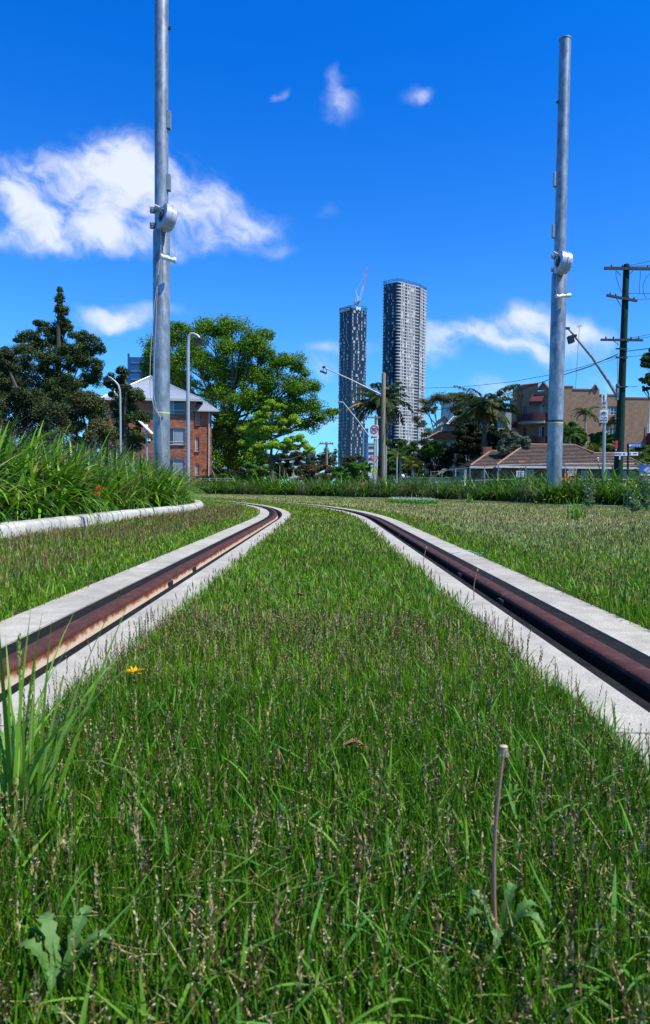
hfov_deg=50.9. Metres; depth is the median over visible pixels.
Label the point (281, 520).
track slab
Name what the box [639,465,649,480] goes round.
warning sign
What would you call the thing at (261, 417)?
young tree
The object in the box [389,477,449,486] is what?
picket fence
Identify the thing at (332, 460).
gum tree
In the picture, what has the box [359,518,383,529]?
track slab
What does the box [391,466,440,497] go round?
strappy plant
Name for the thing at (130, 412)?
conifer
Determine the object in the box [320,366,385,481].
timber pole
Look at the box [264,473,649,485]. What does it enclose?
distant wood
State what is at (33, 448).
strappy plant
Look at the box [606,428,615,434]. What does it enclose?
window
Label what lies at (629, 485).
strappy plant
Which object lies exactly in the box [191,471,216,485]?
strappy plant
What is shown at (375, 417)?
power pole
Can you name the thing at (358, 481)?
strappy plant
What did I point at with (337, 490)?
strappy plant
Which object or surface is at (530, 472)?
window
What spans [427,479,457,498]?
strappy plant
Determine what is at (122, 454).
strappy plant
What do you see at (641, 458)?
palm tree
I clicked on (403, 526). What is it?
track slab
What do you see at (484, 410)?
palm tree
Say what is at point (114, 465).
strappy plant
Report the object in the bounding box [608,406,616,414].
window
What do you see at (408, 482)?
strappy plant
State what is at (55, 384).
conifer
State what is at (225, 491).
strappy plant
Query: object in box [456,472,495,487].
strappy plant
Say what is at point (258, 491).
strappy plant
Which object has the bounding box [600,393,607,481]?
road sign
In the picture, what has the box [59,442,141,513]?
strappy plant
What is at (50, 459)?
strappy plant
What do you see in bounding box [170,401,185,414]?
window
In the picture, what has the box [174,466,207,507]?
strappy plant
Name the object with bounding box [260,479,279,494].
strappy plant
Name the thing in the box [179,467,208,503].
strappy plant
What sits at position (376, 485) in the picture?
strappy plant
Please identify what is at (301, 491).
strappy plant
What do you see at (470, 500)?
kerb
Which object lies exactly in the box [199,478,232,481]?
metal fence
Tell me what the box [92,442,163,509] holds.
strappy plant
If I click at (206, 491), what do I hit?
strappy plant
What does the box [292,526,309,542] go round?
grass tuft
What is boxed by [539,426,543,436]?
balcony door
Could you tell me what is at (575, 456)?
brick house
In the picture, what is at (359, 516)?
track slab
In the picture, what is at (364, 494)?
strappy plant
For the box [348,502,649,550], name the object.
seed heads
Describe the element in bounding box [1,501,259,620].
turf soil
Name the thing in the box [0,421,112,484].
strappy plant
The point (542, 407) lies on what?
balcony door
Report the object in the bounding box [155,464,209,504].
strappy plant
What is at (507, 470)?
fence panel
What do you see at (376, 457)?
road sign
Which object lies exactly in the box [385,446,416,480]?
palm tree
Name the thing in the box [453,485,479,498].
strappy plant
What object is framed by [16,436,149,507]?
strappy plant
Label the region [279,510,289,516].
track slab
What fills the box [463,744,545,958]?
dandelion stalk
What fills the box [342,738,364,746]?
dead leaf
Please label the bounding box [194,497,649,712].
tram rail
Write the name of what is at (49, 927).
dandelion plant
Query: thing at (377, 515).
track slab
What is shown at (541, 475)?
strappy plant
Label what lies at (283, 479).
strappy plant
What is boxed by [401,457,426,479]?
palm tree
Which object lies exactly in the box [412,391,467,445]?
gum tree
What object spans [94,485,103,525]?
orange flower
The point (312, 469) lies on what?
shrub
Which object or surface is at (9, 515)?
strappy plant
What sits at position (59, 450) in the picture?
strappy plant
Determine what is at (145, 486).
strappy plant
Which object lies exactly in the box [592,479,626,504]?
strappy plant
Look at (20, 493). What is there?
strappy plant
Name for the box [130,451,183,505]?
strappy plant
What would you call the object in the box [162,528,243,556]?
track slab
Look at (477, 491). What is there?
strappy plant
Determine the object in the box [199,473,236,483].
hedge
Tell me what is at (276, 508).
track slab
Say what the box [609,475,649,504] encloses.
strappy plant
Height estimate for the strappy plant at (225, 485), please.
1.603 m
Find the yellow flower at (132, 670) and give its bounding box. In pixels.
[126,666,144,686]
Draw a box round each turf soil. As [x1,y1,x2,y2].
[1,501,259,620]
[222,498,649,629]
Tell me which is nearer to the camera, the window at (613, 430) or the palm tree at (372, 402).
the palm tree at (372, 402)
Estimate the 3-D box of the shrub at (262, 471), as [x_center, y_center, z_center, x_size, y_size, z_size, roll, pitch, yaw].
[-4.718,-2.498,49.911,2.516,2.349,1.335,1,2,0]
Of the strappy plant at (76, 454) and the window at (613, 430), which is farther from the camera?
the window at (613, 430)
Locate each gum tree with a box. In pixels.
[252,450,303,479]
[294,454,324,475]
[320,447,339,482]
[340,454,368,471]
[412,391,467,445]
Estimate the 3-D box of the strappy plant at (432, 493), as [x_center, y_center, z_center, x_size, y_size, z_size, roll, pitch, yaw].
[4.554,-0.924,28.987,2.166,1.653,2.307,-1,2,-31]
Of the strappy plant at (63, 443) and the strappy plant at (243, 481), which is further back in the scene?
the strappy plant at (243, 481)
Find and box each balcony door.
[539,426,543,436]
[540,404,544,412]
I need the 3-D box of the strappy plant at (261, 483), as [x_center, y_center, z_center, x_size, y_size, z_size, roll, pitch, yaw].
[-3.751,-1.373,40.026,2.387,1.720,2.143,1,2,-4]
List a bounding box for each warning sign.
[516,471,523,476]
[567,468,576,475]
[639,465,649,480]
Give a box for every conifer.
[0,286,106,441]
[0,346,81,455]
[54,388,127,456]
[99,365,152,459]
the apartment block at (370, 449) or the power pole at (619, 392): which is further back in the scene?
the apartment block at (370, 449)
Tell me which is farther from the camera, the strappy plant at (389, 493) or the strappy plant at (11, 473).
the strappy plant at (389, 493)
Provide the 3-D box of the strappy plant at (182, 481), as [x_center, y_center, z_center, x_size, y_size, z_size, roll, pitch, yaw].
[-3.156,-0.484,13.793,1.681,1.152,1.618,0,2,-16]
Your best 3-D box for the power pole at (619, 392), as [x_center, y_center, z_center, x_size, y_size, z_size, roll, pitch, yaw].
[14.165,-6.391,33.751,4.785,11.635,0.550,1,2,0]
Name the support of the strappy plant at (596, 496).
on the garden soil at (423, 498)
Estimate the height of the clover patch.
0.234 m
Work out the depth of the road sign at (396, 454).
48.88 m
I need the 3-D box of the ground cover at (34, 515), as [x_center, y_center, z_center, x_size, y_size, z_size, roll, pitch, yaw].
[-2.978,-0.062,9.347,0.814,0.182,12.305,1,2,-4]
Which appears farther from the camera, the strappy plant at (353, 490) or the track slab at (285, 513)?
the strappy plant at (353, 490)
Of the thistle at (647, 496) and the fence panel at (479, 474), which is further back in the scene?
the fence panel at (479, 474)
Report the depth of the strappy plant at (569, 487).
21.52 m
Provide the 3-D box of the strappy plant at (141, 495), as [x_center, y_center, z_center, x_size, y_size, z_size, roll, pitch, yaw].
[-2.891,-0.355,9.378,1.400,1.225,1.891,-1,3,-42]
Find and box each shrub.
[244,462,276,483]
[297,464,338,484]
[331,461,372,482]
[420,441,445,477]
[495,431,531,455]
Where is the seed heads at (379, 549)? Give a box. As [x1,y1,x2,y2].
[0,513,649,641]
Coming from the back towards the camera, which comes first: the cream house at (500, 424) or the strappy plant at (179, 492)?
the cream house at (500, 424)
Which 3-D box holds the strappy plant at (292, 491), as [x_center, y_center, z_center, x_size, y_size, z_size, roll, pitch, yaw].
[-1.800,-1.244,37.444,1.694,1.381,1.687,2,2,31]
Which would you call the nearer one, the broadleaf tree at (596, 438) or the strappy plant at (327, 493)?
the strappy plant at (327, 493)
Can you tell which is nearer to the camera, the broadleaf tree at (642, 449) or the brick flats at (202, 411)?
the broadleaf tree at (642, 449)
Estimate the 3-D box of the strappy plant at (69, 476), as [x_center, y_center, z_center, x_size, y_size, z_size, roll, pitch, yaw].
[-3.005,-0.211,7.351,1.956,1.193,1.859,0,2,-29]
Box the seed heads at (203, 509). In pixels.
[0,504,243,581]
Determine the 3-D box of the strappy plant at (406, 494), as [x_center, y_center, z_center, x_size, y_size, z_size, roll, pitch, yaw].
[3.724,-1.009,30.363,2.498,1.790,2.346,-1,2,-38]
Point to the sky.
(313, 145)
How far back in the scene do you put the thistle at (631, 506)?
13.15 m
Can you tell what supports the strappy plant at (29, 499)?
on the garden soil
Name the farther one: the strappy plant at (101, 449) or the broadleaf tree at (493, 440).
the broadleaf tree at (493, 440)
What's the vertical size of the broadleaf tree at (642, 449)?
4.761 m
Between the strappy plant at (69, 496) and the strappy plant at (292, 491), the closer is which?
the strappy plant at (69, 496)
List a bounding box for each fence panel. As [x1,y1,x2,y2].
[430,471,441,483]
[470,466,484,482]
[498,464,525,479]
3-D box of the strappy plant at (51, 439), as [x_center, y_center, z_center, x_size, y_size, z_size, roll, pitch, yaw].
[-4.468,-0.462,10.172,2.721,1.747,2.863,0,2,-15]
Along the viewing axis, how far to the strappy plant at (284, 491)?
37.73 m
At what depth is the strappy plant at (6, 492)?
5.75 m
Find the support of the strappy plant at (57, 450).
on the garden soil
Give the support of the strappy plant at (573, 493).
on the garden soil at (423, 498)
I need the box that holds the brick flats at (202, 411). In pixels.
[101,375,218,482]
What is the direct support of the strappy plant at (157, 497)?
on the garden soil
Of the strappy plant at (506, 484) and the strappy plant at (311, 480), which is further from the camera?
the strappy plant at (311, 480)
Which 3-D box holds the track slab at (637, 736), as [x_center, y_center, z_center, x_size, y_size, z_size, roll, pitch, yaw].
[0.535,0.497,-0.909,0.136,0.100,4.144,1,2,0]
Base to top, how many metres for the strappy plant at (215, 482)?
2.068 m
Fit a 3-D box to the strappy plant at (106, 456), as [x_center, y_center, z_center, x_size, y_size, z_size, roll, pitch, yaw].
[-3.304,-0.378,10.472,2.214,1.421,2.330,2,2,28]
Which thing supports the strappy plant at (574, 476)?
on the garden soil at (423, 498)
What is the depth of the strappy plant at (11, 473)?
5.62 m
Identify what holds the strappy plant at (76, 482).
on the garden soil
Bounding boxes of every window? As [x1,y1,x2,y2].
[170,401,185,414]
[170,428,184,445]
[170,459,184,475]
[194,411,199,425]
[195,437,198,451]
[195,464,198,475]
[441,441,450,448]
[481,471,488,477]
[496,421,505,427]
[523,427,526,435]
[526,470,533,477]
[581,471,588,478]
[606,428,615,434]
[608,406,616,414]
[623,471,634,478]
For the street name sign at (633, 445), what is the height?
2.623 m
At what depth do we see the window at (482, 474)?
57.01 m
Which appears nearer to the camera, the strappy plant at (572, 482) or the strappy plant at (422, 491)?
the strappy plant at (572, 482)
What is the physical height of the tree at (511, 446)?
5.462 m
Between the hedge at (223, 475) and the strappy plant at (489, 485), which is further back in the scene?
the hedge at (223, 475)
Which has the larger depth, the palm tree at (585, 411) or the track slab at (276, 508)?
the palm tree at (585, 411)
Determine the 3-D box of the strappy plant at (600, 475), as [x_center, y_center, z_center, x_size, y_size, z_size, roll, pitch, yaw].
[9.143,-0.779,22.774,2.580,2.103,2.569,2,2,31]
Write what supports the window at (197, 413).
in the brick flats at (202, 411)
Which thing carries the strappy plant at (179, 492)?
on the garden soil
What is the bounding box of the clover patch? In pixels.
[385,497,438,503]
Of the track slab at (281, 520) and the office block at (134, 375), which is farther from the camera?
the office block at (134, 375)
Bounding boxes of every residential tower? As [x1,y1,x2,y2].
[337,305,366,483]
[382,278,426,483]
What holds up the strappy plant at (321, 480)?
on the garden soil at (423, 498)
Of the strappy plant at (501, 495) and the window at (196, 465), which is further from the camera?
the window at (196, 465)
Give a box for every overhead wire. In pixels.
[386,356,616,389]
[387,354,617,417]
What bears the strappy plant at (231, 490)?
on the garden soil at (423, 498)
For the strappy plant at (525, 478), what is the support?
on the garden soil at (423, 498)
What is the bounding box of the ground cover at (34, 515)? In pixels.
[0,502,152,522]
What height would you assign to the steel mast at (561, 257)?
15.301 m
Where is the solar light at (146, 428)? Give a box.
[138,421,152,460]
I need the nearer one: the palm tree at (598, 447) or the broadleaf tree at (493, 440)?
the palm tree at (598, 447)
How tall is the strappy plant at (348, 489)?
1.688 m
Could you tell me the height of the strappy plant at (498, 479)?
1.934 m
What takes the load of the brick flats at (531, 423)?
on the ground
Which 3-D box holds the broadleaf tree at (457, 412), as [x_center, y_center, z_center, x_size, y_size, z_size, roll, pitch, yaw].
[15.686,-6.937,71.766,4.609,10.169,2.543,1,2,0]
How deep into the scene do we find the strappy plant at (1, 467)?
6.96 m
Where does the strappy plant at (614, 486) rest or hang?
on the garden soil at (423, 498)
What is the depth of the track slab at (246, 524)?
7.93 m
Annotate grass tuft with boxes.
[0,592,165,845]
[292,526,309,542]
[465,492,473,502]
[562,498,591,520]
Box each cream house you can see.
[419,416,463,485]
[480,407,511,465]
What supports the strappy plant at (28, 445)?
on the garden soil
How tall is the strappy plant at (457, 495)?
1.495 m
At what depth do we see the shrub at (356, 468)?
57.66 m
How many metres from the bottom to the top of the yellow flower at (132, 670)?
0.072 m
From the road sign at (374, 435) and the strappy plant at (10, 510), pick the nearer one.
the strappy plant at (10, 510)
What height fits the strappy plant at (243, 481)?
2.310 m
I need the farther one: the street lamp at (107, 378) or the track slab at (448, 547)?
the street lamp at (107, 378)
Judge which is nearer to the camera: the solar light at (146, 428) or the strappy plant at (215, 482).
the solar light at (146, 428)
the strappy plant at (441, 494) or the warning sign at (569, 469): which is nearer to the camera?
the strappy plant at (441, 494)
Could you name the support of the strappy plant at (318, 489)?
on the garden soil at (423, 498)
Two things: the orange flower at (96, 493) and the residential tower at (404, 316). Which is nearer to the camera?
the orange flower at (96, 493)
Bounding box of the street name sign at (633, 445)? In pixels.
[614,443,641,485]
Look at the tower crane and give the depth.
652.54 m
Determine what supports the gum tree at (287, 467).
on the ground
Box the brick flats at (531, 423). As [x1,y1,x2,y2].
[510,382,649,483]
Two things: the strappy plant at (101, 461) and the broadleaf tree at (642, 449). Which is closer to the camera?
the strappy plant at (101, 461)
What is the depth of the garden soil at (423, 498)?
28.35 m
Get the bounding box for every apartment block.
[289,444,301,482]
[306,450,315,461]
[363,428,368,461]
[366,443,373,480]
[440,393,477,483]
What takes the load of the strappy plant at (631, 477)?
on the garden soil at (423, 498)
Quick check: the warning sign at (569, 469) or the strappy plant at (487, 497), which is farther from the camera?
the warning sign at (569, 469)
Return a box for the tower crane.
[354,268,368,304]
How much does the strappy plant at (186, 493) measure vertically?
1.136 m
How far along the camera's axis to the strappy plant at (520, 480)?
25.00 m
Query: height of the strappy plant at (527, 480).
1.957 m
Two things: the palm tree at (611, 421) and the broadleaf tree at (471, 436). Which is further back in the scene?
the broadleaf tree at (471, 436)
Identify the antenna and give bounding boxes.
[575,324,580,388]
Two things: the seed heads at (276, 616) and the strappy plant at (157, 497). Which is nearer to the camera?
the seed heads at (276, 616)
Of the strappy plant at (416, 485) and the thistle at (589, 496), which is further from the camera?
the strappy plant at (416, 485)
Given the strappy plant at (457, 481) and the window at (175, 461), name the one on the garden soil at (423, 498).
the strappy plant at (457, 481)
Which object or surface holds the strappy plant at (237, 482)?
on the garden soil at (423, 498)
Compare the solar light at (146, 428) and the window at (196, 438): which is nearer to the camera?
the solar light at (146, 428)
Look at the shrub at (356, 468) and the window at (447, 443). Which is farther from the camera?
the window at (447, 443)
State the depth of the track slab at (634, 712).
1.63 m
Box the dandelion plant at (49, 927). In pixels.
[13,905,111,996]
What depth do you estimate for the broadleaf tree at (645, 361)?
59.05 m
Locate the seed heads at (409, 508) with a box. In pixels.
[135,494,648,526]
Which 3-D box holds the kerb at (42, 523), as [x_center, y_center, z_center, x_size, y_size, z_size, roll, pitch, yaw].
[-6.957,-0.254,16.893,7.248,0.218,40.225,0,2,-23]
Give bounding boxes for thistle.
[580,476,597,508]
[623,489,643,512]
[634,458,649,510]
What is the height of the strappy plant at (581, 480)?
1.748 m
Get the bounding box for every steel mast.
[149,0,177,472]
[546,35,572,494]
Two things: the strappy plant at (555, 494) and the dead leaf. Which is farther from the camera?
the strappy plant at (555, 494)
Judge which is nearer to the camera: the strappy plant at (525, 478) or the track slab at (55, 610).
the track slab at (55, 610)
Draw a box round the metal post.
[385,446,386,477]
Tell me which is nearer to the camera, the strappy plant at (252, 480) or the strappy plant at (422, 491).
the strappy plant at (422, 491)
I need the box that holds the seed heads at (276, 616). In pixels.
[0,600,649,1023]
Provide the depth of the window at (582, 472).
55.01 m
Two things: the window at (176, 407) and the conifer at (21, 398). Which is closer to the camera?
the conifer at (21, 398)
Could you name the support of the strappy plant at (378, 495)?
on the garden soil at (423, 498)
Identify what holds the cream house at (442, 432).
on the ground
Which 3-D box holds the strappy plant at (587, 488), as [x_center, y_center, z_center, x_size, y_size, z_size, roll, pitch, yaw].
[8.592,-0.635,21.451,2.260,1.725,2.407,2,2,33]
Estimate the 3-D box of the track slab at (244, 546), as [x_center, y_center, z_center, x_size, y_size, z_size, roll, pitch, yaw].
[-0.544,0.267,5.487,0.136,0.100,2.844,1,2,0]
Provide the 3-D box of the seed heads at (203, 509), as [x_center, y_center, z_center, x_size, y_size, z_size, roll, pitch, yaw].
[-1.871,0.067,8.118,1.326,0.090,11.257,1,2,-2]
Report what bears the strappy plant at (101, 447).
on the garden soil
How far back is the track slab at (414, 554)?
4.88 m
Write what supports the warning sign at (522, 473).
attached to the fence panel at (507, 470)
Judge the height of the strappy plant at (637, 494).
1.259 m
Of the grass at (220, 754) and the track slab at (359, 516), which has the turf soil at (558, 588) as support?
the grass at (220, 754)
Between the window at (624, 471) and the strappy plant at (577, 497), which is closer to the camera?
the strappy plant at (577, 497)
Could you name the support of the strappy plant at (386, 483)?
on the garden soil at (423, 498)
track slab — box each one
[0,556,186,647]
[0,557,242,725]
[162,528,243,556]
[222,529,275,557]
[231,517,265,528]
[256,510,268,516]
[265,506,283,510]
[265,517,288,528]
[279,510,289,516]
[342,511,365,517]
[356,511,389,517]
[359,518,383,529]
[375,530,425,558]
[381,518,418,530]
[406,530,487,559]
[409,559,649,733]
[462,559,649,657]
[603,733,649,767]
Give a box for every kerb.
[0,499,203,538]
[230,494,649,507]
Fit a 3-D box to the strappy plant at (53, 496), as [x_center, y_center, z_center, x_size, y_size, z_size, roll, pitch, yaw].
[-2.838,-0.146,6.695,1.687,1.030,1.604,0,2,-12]
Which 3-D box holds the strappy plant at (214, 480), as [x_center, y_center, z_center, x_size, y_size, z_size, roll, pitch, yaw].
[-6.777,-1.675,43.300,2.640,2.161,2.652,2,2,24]
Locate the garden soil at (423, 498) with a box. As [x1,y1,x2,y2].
[192,493,625,505]
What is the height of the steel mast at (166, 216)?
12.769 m
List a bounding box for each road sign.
[370,425,378,482]
[370,439,378,482]
[395,452,397,480]
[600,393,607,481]
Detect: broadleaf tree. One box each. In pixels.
[136,313,339,472]
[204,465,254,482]
[378,438,418,480]
[409,438,459,479]
[449,421,481,467]
[453,404,496,445]
[486,425,511,449]
[586,431,614,453]
[629,445,649,463]
[638,349,649,399]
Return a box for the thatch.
[0,523,649,1023]
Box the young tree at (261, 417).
[237,399,315,482]
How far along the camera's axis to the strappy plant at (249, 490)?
39.25 m
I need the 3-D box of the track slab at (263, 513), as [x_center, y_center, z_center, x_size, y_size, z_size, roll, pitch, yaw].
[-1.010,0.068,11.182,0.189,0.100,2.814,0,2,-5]
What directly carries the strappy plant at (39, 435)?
on the garden soil
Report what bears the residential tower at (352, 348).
on the ground
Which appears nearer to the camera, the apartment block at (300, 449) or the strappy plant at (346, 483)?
the strappy plant at (346, 483)
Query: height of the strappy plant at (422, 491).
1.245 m
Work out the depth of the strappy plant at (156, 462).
12.59 m
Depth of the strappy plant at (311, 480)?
38.15 m
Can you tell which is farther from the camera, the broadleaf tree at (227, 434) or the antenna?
the antenna
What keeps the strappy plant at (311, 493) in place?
on the garden soil at (423, 498)
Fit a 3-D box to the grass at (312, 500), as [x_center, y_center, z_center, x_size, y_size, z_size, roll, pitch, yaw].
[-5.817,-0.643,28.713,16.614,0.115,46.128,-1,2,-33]
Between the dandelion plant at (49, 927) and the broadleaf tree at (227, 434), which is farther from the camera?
the broadleaf tree at (227, 434)
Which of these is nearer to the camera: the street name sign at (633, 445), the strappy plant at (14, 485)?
the strappy plant at (14, 485)
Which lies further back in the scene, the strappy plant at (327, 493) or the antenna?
the antenna
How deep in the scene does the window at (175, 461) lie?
64.00 m
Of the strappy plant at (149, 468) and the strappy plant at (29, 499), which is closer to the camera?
the strappy plant at (29, 499)
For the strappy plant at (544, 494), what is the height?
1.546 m
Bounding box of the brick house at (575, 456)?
[456,443,645,484]
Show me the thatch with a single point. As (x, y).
(338, 859)
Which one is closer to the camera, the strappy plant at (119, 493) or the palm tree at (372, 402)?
the strappy plant at (119, 493)
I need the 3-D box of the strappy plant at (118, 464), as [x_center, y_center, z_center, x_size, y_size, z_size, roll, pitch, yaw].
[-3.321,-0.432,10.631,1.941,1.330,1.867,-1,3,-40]
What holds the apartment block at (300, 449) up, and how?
on the ground
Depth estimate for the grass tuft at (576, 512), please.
9.59 m
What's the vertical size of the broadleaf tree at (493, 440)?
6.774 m
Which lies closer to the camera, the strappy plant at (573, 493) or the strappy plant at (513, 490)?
the strappy plant at (573, 493)
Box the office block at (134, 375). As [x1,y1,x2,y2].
[127,353,171,384]
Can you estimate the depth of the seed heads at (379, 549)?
3.60 m
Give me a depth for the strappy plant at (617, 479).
21.94 m
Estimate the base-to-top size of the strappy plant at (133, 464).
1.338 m
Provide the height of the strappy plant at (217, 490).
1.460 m
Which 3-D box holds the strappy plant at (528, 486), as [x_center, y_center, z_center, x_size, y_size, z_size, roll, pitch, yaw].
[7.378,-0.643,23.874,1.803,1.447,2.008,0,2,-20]
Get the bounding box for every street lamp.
[103,376,121,453]
[186,332,202,481]
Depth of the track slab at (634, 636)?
2.38 m
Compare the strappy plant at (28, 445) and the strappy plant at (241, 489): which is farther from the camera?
the strappy plant at (241, 489)
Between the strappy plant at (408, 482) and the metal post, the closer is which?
the strappy plant at (408, 482)
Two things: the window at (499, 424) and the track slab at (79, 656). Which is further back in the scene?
the window at (499, 424)
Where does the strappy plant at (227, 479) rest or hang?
on the garden soil at (423, 498)
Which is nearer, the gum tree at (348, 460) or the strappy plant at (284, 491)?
the strappy plant at (284, 491)
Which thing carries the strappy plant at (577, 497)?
on the garden soil at (423, 498)
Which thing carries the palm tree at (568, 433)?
on the ground
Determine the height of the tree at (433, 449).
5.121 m
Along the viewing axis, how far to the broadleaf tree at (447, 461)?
69.59 m
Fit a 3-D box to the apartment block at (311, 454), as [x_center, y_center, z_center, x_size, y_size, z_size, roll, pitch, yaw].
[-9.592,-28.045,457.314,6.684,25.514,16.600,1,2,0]
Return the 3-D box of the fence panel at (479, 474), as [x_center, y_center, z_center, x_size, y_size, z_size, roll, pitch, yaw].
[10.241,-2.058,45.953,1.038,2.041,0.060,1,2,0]
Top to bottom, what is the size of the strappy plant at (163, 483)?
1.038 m
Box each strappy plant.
[0,402,91,499]
[0,402,96,512]
[0,408,93,516]
[0,411,62,461]
[0,419,96,521]
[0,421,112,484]
[0,430,71,522]
[0,435,42,517]
[0,438,29,503]
[0,444,117,523]
[0,453,44,515]
[0,474,32,538]
[0,483,34,524]
[1,421,138,499]
[1,435,111,514]
[2,441,135,518]
[5,426,97,489]
[5,440,127,520]
[7,419,99,460]
[10,417,129,511]
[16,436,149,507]
[22,423,104,473]
[29,446,127,518]
[40,438,142,504]
[42,442,110,468]
[48,417,169,470]
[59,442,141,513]
[60,437,143,466]
[65,439,133,506]
[69,439,179,506]
[76,449,154,471]
[79,446,176,514]
[83,447,173,510]
[89,444,150,480]
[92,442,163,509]
[105,453,161,478]
[111,453,210,507]
[112,459,173,510]
[118,443,170,474]
[123,453,180,503]
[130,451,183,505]
[130,464,197,505]
[131,461,218,505]
[149,464,200,497]
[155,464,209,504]
[159,461,194,504]
[160,462,199,504]
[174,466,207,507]
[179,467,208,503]
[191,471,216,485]
[191,480,207,492]
[200,480,211,493]
[202,473,226,491]
[205,470,224,485]
[205,478,223,493]
[212,474,243,484]
[214,477,230,492]
[215,482,241,493]
[220,472,250,488]
[221,475,246,485]
[222,483,241,493]
[223,469,252,490]
[233,480,250,493]
[238,475,260,493]
[238,477,260,494]
[247,475,273,493]
[251,479,267,494]
[254,475,284,493]
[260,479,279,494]
[272,472,299,493]
[273,481,288,494]
[277,473,306,494]
[279,480,301,495]
[285,479,310,494]
[299,480,318,495]
[301,472,342,485]
[303,473,334,495]
[304,474,324,488]
[318,480,340,495]
[328,471,357,486]
[329,478,348,495]
[332,472,359,494]
[336,475,371,496]
[340,481,361,495]
[341,473,372,492]
[352,478,379,496]
[355,467,395,496]
[364,485,389,497]
[366,473,410,496]
[376,483,399,497]
[385,471,433,496]
[385,483,412,496]
[390,477,421,497]
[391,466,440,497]
[407,478,437,497]
[413,478,444,498]
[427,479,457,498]
[428,475,451,493]
[436,468,474,489]
[439,480,465,499]
[443,478,468,498]
[450,471,492,498]
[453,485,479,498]
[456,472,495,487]
[463,469,507,495]
[466,479,497,499]
[471,472,525,489]
[473,478,505,500]
[476,467,523,488]
[485,466,546,500]
[487,477,515,500]
[488,471,522,500]
[497,478,529,501]
[498,467,546,486]
[502,473,554,502]
[505,466,545,498]
[512,473,545,501]
[513,471,573,503]
[514,468,570,489]
[538,478,585,503]
[545,474,582,503]
[549,463,596,491]
[551,470,604,490]
[558,476,587,503]
[558,482,604,503]
[562,468,596,483]
[562,473,615,501]
[571,467,629,504]
[573,458,631,486]
[579,462,644,492]
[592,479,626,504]
[594,473,630,503]
[602,476,638,503]
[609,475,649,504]
[610,476,649,505]
[615,468,649,489]
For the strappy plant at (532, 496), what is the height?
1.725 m
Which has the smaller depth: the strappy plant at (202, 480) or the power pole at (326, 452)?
the strappy plant at (202, 480)
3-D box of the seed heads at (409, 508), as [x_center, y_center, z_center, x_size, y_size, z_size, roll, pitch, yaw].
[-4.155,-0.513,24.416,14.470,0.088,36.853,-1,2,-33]
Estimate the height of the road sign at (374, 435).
3.878 m
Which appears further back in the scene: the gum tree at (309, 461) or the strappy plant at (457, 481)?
the gum tree at (309, 461)
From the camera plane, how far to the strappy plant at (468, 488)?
27.98 m
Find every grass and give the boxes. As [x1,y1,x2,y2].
[0,518,649,1023]
[129,494,649,526]
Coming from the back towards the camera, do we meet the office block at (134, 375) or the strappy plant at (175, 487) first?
the office block at (134, 375)
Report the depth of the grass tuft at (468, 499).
21.95 m
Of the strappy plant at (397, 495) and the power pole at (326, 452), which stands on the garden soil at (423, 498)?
the strappy plant at (397, 495)
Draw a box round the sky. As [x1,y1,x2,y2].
[0,0,649,484]
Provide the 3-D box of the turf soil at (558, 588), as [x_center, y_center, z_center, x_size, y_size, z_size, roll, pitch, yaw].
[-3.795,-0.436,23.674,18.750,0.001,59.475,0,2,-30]
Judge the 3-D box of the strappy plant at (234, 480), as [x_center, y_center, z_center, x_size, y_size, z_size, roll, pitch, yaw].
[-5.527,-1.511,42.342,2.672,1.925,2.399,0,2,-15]
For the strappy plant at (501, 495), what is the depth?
24.88 m
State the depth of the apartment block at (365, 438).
498.56 m
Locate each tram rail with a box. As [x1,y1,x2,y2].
[0,499,281,701]
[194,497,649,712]
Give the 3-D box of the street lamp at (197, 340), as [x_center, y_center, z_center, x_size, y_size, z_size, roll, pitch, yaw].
[-6.489,-4.847,33.857,0.826,8.054,0.285,1,2,0]
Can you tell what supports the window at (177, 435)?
in the brick flats at (202, 411)
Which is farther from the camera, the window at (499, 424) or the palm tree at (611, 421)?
the window at (499, 424)
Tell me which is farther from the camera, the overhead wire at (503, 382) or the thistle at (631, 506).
the overhead wire at (503, 382)
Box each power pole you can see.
[319,442,333,473]
[338,401,385,480]
[566,263,649,482]
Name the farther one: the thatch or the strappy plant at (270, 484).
the strappy plant at (270, 484)
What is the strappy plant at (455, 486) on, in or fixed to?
on the garden soil at (423, 498)
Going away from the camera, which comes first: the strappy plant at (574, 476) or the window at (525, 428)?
the strappy plant at (574, 476)
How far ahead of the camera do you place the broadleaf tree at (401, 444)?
74.44 m
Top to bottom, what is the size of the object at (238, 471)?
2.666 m
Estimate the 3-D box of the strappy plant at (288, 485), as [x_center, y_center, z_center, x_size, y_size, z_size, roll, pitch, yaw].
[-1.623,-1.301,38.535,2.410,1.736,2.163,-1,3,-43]
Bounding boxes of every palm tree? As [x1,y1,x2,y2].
[346,381,413,482]
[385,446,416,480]
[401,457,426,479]
[446,384,523,446]
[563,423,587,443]
[571,406,598,466]
[583,432,614,453]
[596,415,615,450]
[625,448,649,464]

